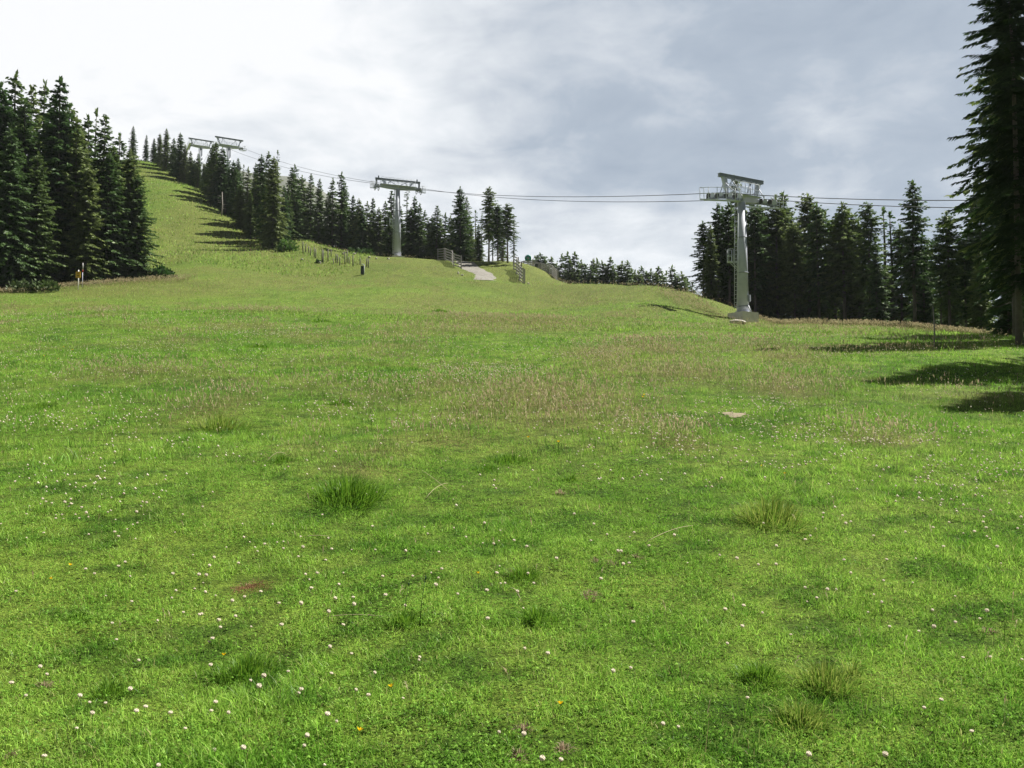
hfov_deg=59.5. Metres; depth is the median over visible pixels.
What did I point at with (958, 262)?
spruce tree
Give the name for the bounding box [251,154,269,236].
spruce tree
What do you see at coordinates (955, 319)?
spruce tree
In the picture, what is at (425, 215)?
spruce tree
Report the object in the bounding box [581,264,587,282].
spruce tree
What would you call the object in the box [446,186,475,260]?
spruce tree
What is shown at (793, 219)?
spruce tree
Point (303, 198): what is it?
spruce tree
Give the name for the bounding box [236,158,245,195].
spruce tree
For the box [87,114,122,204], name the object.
spruce tree
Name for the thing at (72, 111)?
spruce tree
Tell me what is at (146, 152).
spruce tree
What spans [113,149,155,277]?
spruce tree
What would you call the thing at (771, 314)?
spruce tree
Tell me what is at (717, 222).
spruce tree
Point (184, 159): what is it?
spruce tree
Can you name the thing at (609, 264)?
spruce tree
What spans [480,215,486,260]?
spruce tree
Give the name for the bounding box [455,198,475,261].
spruce tree
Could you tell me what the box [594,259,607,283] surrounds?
spruce tree
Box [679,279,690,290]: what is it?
spruce tree
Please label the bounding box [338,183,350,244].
spruce tree
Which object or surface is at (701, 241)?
spruce tree
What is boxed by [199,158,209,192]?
spruce tree
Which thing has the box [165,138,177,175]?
spruce tree
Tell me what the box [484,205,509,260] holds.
spruce tree
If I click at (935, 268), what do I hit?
spruce tree
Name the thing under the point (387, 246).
spruce tree
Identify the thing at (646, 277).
spruce tree
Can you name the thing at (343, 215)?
spruce tree
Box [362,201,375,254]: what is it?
spruce tree
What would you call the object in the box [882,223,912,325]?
spruce tree
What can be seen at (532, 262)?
wooden fence
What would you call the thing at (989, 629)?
withered grass clump
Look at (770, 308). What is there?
spruce tree
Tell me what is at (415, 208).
spruce tree
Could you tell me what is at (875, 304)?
spruce tree
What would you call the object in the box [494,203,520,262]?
spruce tree
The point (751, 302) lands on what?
spruce tree
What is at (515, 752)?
withered grass clump
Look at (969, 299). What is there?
spruce tree
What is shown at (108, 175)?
spruce tree
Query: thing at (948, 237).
spruce tree
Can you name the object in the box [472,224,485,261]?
spruce tree
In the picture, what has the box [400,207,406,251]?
spruce tree
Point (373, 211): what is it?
spruce tree
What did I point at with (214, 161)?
spruce tree
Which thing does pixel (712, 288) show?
spruce tree
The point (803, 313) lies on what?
spruce tree
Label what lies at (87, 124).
spruce tree
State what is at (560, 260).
spruce tree
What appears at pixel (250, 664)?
grass tussock
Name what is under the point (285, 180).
hill
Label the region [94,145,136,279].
spruce tree
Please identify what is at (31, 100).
spruce tree
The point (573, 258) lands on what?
spruce tree
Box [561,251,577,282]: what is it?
spruce tree
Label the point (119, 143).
spruce tree
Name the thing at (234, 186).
spruce tree
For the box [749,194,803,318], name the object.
spruce tree
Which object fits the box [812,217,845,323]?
spruce tree
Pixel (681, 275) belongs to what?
spruce tree
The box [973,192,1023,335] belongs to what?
spruce tree
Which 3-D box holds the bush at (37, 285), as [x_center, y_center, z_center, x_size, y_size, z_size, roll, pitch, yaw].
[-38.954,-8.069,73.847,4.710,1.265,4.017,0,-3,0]
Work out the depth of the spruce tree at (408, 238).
125.92 m
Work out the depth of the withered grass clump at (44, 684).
3.74 m
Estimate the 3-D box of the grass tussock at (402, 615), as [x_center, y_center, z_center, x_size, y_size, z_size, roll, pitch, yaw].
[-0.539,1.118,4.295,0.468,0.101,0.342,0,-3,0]
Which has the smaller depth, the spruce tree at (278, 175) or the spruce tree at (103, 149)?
the spruce tree at (103, 149)
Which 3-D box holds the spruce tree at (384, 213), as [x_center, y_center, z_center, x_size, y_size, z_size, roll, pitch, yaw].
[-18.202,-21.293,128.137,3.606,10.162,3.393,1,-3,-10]
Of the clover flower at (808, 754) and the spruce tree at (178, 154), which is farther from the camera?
the spruce tree at (178, 154)
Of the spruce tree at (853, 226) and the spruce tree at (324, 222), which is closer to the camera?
the spruce tree at (853, 226)
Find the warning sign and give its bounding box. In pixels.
[76,270,80,289]
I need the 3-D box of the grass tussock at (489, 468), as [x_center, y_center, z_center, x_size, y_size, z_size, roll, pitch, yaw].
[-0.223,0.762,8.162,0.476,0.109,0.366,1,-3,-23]
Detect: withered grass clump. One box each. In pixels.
[0,748,20,758]
[35,680,52,688]
[505,746,531,762]
[514,719,534,737]
[549,740,577,754]
[578,588,602,601]
[981,627,997,633]
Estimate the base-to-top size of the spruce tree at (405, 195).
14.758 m
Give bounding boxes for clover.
[0,308,1023,767]
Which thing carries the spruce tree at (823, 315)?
on the meadow
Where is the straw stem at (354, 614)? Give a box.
[326,614,383,616]
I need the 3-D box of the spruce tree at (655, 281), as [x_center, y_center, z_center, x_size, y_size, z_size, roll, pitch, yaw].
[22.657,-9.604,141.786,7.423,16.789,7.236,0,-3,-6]
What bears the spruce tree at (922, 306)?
on the meadow
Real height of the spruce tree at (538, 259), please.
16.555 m
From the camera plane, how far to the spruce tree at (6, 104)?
86.43 m
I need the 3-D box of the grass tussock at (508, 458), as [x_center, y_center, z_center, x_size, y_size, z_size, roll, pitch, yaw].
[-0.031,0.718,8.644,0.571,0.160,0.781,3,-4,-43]
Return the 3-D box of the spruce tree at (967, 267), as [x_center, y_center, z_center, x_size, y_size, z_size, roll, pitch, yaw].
[30.571,-6.194,60.481,2.951,7.328,2.754,-2,-4,37]
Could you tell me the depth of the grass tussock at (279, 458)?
8.06 m
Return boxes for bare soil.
[723,412,745,417]
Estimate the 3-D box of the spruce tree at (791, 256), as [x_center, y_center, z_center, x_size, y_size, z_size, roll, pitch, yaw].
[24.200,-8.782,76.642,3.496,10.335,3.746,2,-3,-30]
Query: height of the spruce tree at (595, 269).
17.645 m
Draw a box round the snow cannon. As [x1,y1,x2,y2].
[525,255,531,263]
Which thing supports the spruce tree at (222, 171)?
on the meadow
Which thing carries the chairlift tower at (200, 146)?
on the meadow
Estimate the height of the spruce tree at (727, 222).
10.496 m
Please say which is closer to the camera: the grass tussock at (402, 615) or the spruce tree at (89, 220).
the grass tussock at (402, 615)
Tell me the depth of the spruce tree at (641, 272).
146.15 m
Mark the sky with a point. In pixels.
(573, 100)
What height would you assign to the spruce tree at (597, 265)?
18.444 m
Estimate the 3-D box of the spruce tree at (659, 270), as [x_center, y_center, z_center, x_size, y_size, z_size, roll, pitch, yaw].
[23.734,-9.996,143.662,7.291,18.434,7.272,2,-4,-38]
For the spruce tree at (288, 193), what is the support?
on the meadow
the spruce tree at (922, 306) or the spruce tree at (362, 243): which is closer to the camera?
the spruce tree at (922, 306)
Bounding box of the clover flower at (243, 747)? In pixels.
[241,745,246,767]
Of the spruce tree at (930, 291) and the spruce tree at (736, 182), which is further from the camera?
the spruce tree at (736, 182)
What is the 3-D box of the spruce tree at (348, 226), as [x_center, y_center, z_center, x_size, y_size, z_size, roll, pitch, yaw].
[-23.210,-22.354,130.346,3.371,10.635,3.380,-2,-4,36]
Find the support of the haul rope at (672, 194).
attached to the chairlift tower at (200, 146)
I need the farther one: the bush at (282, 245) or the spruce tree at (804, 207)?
the bush at (282, 245)
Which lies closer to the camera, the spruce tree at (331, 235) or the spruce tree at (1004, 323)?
the spruce tree at (1004, 323)
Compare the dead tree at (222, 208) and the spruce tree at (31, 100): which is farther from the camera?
the dead tree at (222, 208)
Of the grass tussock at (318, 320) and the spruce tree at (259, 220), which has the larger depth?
the spruce tree at (259, 220)
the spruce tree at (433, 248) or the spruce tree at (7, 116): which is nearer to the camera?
the spruce tree at (7, 116)
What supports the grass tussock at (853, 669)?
on the meadow
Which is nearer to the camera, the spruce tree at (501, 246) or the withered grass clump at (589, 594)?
the withered grass clump at (589, 594)
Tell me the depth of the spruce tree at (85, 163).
81.18 m
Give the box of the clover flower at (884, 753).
[882,751,890,767]
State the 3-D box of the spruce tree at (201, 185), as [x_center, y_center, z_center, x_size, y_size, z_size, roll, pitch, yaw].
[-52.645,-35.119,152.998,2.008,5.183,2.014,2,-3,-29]
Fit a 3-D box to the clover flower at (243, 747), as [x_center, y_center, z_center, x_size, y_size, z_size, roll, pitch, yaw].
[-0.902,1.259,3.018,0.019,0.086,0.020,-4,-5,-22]
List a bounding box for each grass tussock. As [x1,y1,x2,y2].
[12,401,62,409]
[61,610,97,623]
[65,677,144,702]
[177,648,297,686]
[180,411,256,432]
[242,343,271,348]
[265,454,296,463]
[292,467,413,515]
[308,318,332,322]
[317,398,360,406]
[360,608,438,630]
[472,463,504,473]
[482,451,533,466]
[491,562,547,588]
[492,601,576,631]
[555,473,580,482]
[715,493,833,533]
[720,657,799,698]
[738,694,846,737]
[771,655,889,699]
[835,658,891,682]
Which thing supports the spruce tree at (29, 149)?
on the meadow
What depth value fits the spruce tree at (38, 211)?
76.65 m
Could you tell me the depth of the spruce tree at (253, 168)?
170.84 m
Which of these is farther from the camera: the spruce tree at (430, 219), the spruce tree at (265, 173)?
the spruce tree at (430, 219)
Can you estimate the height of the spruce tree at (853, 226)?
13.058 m
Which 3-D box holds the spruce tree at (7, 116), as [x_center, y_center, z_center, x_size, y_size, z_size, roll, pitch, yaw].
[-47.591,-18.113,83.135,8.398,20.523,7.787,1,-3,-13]
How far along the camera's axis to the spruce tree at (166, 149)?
168.28 m
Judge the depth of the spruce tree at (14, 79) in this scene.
87.49 m
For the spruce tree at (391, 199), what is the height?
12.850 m
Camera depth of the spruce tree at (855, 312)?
75.28 m
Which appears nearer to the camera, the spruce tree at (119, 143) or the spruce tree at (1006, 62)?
the spruce tree at (1006, 62)
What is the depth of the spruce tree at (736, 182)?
88.94 m
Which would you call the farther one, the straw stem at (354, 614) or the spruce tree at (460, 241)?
the spruce tree at (460, 241)
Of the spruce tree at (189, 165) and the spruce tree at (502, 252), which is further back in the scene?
the spruce tree at (189, 165)
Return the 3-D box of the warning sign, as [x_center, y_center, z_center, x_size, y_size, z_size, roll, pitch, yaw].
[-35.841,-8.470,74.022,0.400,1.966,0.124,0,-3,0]
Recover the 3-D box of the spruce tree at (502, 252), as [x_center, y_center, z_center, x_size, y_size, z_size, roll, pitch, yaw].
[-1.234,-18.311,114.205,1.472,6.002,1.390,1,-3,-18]
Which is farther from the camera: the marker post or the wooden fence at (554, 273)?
the wooden fence at (554, 273)
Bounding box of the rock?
[729,319,745,323]
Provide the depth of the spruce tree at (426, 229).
128.13 m
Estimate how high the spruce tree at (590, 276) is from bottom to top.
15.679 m
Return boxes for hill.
[193,163,370,246]
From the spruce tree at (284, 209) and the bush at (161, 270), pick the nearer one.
the bush at (161, 270)
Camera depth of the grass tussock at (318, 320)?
36.31 m
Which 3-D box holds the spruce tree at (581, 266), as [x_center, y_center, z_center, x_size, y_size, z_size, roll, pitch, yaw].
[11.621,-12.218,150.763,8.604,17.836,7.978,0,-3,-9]
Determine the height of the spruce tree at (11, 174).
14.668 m
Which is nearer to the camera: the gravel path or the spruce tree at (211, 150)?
the gravel path
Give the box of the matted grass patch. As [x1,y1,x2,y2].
[230,578,274,595]
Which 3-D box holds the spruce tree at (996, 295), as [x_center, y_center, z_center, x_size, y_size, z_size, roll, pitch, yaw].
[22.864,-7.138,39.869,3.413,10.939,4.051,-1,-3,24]
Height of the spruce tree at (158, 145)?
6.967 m
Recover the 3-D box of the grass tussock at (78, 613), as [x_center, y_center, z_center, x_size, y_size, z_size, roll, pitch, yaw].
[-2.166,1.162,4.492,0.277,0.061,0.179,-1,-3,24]
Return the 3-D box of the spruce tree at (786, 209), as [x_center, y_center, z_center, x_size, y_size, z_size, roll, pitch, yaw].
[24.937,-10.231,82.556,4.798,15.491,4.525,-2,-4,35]
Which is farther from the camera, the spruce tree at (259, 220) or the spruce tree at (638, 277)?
the spruce tree at (638, 277)
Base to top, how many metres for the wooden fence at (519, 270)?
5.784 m
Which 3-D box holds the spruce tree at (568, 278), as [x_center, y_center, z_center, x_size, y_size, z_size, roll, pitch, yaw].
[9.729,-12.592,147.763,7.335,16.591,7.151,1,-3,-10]
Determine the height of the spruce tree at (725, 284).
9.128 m
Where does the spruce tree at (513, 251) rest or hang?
on the meadow
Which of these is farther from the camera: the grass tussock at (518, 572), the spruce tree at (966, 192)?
the spruce tree at (966, 192)
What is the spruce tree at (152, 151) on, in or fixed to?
on the meadow
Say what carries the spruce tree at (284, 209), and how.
on the meadow
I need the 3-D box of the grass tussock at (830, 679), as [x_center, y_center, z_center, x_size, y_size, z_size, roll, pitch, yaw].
[1.291,1.175,3.661,0.627,0.152,0.454,0,-3,0]
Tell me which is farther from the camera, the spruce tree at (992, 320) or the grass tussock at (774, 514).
the spruce tree at (992, 320)
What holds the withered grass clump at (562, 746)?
on the meadow
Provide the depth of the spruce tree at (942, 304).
70.45 m
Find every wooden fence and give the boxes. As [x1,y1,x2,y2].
[437,248,461,268]
[513,255,524,283]
[521,260,540,268]
[541,263,558,279]
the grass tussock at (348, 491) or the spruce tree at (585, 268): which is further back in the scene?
the spruce tree at (585, 268)
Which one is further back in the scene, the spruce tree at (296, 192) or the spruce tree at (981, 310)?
the spruce tree at (296, 192)
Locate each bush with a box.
[4,277,61,291]
[142,264,177,277]
[276,238,299,250]
[354,247,374,254]
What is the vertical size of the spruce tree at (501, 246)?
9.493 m
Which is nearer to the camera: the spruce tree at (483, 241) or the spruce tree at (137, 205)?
the spruce tree at (137, 205)
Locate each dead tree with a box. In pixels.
[217,193,223,216]
[912,306,947,346]
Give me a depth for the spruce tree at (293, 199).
136.56 m
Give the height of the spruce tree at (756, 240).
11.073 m
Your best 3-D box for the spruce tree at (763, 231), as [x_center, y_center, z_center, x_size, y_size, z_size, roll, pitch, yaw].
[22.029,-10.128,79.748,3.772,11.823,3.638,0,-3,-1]
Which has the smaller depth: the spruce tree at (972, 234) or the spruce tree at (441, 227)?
the spruce tree at (972, 234)
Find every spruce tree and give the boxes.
[0,81,28,212]
[0,102,14,143]
[0,129,43,291]
[1,98,43,279]
[4,69,33,166]
[12,151,69,286]
[17,84,46,166]
[22,75,97,285]
[32,79,52,154]
[33,96,61,172]
[43,106,99,237]
[45,117,106,285]
[50,131,108,285]
[60,164,115,284]
[80,114,99,197]
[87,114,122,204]
[89,153,135,282]
[93,107,101,159]
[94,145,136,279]
[104,132,148,276]
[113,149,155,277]
[115,174,166,279]
[125,126,139,159]
[142,135,149,160]
[148,139,156,162]
[153,134,163,166]
[157,128,171,171]
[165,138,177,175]
[170,133,184,180]
[176,145,189,182]
[184,151,192,184]
[188,160,196,185]
[191,154,202,187]
[198,165,206,189]
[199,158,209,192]
[201,142,220,207]
[201,144,213,199]
[205,147,229,209]
[217,176,230,214]
[222,160,241,215]
[225,167,240,217]
[228,186,246,227]
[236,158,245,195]
[237,166,252,228]
[239,192,258,238]
[241,164,245,214]
[244,177,257,231]
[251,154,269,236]
[252,163,259,186]
[252,185,268,245]
[253,151,275,239]
[255,156,289,249]
[275,150,281,237]
[278,185,297,239]
[279,167,305,240]
[279,185,292,240]
[290,164,304,240]
[292,174,312,240]
[299,174,316,241]
[306,179,324,243]
[315,192,337,245]
[320,178,343,249]
[333,172,350,249]
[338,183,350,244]
[341,195,356,250]
[345,198,368,250]
[352,205,372,254]
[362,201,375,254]
[368,199,379,253]
[368,208,387,256]
[374,201,392,256]
[380,211,394,256]
[382,191,405,255]
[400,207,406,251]
[401,207,422,258]
[403,185,409,231]
[403,196,427,257]
[409,203,427,258]
[422,210,429,241]
[423,215,435,257]
[423,220,430,257]
[424,205,447,259]
[437,220,446,259]
[441,212,449,242]
[443,215,455,259]
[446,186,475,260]
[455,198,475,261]
[468,220,476,261]
[472,210,477,243]
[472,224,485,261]
[475,186,498,260]
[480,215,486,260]
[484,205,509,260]
[490,239,496,260]
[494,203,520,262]
[494,223,509,260]
[497,218,508,261]
[510,214,517,264]
[533,252,551,273]
[547,257,555,269]
[553,263,565,281]
[556,253,565,280]
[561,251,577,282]
[562,252,584,283]
[563,259,579,283]
[576,259,585,283]
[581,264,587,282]
[584,266,594,283]
[586,258,600,283]
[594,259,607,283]
[595,258,601,283]
[595,263,609,283]
[601,256,617,283]
[608,266,618,284]
[614,261,633,285]
[618,260,635,285]
[628,270,644,285]
[635,266,645,285]
[643,271,652,285]
[645,268,661,285]
[650,272,660,286]
[653,266,664,284]
[656,272,667,286]
[665,264,676,287]
[673,271,693,291]
[673,274,682,288]
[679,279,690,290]
[685,221,722,294]
[697,225,722,300]
[701,203,726,303]
[714,202,736,305]
[716,206,729,304]
[719,235,750,308]
[727,181,741,230]
[730,205,777,311]
[735,210,753,311]
[747,205,784,318]
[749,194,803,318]
[749,231,788,323]
[753,216,790,323]
[771,221,813,319]
[772,191,795,318]
[779,215,825,323]
[782,193,831,321]
[784,207,797,316]
[792,203,839,320]
[810,201,868,324]
[811,210,842,324]
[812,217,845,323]
[825,213,863,324]
[837,221,868,325]
[845,201,892,323]
[858,239,893,326]
[863,206,905,324]
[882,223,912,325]
[886,178,937,326]
[886,211,908,324]
[903,232,943,328]
[907,247,938,322]
[916,232,958,328]
[925,211,974,329]
[933,259,947,324]
[934,226,999,328]
[939,62,1023,336]
[939,278,969,331]
[940,0,1023,344]
[941,239,975,332]
[951,188,997,318]
[956,250,974,326]
[963,249,994,333]
[967,259,997,331]
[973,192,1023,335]
[982,217,1023,318]
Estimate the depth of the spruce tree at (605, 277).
147.85 m
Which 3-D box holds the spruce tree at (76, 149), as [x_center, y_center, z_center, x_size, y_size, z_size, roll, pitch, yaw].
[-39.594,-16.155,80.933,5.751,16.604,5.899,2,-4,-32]
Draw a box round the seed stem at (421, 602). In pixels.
[419,576,425,626]
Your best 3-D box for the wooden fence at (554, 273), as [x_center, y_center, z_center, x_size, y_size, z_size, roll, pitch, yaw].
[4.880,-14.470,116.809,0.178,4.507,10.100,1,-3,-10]
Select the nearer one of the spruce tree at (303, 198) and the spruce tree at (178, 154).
the spruce tree at (303, 198)
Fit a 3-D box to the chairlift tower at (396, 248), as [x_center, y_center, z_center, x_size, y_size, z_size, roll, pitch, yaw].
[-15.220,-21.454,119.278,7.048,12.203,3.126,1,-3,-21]
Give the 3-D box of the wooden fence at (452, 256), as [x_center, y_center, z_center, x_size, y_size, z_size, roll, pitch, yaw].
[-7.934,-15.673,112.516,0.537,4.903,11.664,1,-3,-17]
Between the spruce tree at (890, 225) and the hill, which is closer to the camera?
the spruce tree at (890, 225)
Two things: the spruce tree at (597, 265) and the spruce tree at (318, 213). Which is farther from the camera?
the spruce tree at (597, 265)
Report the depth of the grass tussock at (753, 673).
3.68 m
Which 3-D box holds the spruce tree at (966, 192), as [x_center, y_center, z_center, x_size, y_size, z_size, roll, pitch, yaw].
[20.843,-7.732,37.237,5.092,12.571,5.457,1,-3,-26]
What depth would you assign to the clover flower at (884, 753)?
2.95 m
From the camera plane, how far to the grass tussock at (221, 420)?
10.04 m
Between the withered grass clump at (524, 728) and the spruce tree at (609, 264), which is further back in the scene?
the spruce tree at (609, 264)
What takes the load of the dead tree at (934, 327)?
on the meadow
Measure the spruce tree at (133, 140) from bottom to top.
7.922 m
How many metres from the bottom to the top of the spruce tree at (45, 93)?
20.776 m
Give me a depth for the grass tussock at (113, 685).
3.68 m
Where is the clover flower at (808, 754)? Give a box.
[806,751,811,767]
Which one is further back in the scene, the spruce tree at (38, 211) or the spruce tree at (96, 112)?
the spruce tree at (96, 112)
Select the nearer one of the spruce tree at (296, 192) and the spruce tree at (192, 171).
the spruce tree at (296, 192)
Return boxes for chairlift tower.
[186,137,213,174]
[214,136,246,174]
[370,175,425,256]
[700,173,783,321]
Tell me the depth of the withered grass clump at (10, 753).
3.13 m
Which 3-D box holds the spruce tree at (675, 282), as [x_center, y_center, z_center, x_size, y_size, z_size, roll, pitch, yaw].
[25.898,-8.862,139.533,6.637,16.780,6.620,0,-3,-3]
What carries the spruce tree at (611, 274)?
on the meadow
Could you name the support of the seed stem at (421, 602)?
on the meadow
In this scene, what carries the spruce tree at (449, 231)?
on the meadow
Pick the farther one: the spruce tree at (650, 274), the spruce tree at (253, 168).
the spruce tree at (253, 168)
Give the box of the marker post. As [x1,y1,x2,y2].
[361,264,363,274]
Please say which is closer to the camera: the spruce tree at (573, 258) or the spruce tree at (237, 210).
the spruce tree at (237, 210)
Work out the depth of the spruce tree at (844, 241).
73.34 m
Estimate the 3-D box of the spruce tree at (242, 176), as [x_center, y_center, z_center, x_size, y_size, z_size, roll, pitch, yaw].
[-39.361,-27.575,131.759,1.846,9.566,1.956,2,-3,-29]
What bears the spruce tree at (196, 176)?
on the meadow
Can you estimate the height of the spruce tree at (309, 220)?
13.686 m
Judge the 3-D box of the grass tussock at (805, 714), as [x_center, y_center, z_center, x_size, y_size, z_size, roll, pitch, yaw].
[1.059,1.216,3.366,0.457,0.133,0.465,0,-3,0]
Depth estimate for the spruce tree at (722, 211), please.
83.67 m
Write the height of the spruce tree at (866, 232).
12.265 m
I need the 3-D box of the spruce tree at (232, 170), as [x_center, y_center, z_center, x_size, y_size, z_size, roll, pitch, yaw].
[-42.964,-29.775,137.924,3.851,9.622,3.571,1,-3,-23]
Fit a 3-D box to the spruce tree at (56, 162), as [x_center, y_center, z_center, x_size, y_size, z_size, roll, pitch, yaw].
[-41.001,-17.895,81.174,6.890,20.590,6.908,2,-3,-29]
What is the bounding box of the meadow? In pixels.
[0,160,1023,767]
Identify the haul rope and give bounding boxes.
[195,145,977,200]
[203,147,952,207]
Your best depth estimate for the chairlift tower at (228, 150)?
182.47 m
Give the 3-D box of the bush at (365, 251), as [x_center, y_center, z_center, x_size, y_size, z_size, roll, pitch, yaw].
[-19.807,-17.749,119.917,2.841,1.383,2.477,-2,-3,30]
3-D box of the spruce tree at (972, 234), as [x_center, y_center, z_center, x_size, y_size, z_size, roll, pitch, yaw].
[31.443,-7.923,59.892,4.328,11.229,4.488,1,-3,-26]
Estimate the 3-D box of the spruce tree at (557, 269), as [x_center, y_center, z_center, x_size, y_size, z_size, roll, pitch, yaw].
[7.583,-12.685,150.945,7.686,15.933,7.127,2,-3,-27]
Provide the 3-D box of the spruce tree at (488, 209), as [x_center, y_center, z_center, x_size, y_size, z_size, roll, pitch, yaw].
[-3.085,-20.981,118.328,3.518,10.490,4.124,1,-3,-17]
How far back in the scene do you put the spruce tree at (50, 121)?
86.18 m
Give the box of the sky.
[0,0,1023,319]
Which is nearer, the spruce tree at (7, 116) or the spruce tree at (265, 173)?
the spruce tree at (7, 116)
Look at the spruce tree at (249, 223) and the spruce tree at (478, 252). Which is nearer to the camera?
the spruce tree at (478, 252)
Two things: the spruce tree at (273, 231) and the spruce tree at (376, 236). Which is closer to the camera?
the spruce tree at (273, 231)
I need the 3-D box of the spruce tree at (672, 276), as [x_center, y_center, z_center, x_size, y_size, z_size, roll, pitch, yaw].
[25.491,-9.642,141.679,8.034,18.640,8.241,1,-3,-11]
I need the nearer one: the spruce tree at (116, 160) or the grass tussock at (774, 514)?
the grass tussock at (774, 514)
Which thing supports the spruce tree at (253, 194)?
on the meadow
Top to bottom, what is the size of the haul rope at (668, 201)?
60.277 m
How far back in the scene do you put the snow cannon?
132.74 m
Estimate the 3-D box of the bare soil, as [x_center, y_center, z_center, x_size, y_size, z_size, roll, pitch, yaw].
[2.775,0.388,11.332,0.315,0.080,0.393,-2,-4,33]
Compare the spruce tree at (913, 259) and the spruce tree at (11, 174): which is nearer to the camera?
the spruce tree at (913, 259)
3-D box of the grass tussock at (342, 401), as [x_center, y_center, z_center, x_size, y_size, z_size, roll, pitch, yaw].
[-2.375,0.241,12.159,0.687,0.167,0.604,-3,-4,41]
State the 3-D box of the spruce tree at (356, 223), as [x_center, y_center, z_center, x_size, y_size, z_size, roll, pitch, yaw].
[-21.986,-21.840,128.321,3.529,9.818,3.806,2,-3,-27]
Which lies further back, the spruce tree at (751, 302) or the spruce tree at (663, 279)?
the spruce tree at (663, 279)
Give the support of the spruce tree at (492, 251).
on the meadow
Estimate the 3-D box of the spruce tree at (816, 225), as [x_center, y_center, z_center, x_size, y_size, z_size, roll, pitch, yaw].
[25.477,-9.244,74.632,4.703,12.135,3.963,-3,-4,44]
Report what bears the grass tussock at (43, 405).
on the meadow
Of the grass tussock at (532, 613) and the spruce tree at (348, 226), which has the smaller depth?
the grass tussock at (532, 613)
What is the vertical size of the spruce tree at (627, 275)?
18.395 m
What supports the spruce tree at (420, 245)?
on the meadow
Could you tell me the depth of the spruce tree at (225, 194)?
136.54 m
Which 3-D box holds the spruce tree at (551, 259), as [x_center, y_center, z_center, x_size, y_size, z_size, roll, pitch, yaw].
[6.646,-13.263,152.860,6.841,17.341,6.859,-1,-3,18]
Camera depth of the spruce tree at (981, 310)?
56.29 m
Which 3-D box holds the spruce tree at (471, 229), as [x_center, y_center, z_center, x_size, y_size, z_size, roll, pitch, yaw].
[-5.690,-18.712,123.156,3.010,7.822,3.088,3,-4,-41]
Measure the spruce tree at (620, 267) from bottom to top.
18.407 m
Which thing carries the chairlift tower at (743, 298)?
on the meadow
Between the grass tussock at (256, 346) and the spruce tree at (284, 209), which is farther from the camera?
the spruce tree at (284, 209)
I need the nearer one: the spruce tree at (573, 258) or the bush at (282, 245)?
the bush at (282, 245)
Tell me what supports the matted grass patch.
on the meadow
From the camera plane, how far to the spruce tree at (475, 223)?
124.29 m
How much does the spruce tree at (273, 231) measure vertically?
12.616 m
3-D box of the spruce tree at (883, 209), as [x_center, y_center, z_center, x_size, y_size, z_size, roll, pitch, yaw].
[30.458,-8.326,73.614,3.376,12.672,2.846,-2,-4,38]
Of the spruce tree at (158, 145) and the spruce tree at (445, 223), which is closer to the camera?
the spruce tree at (445, 223)
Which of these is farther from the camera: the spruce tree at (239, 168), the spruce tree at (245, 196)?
the spruce tree at (239, 168)
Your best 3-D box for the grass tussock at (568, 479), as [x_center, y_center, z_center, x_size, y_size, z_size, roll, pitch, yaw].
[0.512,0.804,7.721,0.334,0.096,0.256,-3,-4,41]
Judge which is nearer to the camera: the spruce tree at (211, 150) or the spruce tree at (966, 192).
the spruce tree at (966, 192)
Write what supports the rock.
on the meadow
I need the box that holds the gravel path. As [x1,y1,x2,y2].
[456,261,495,279]

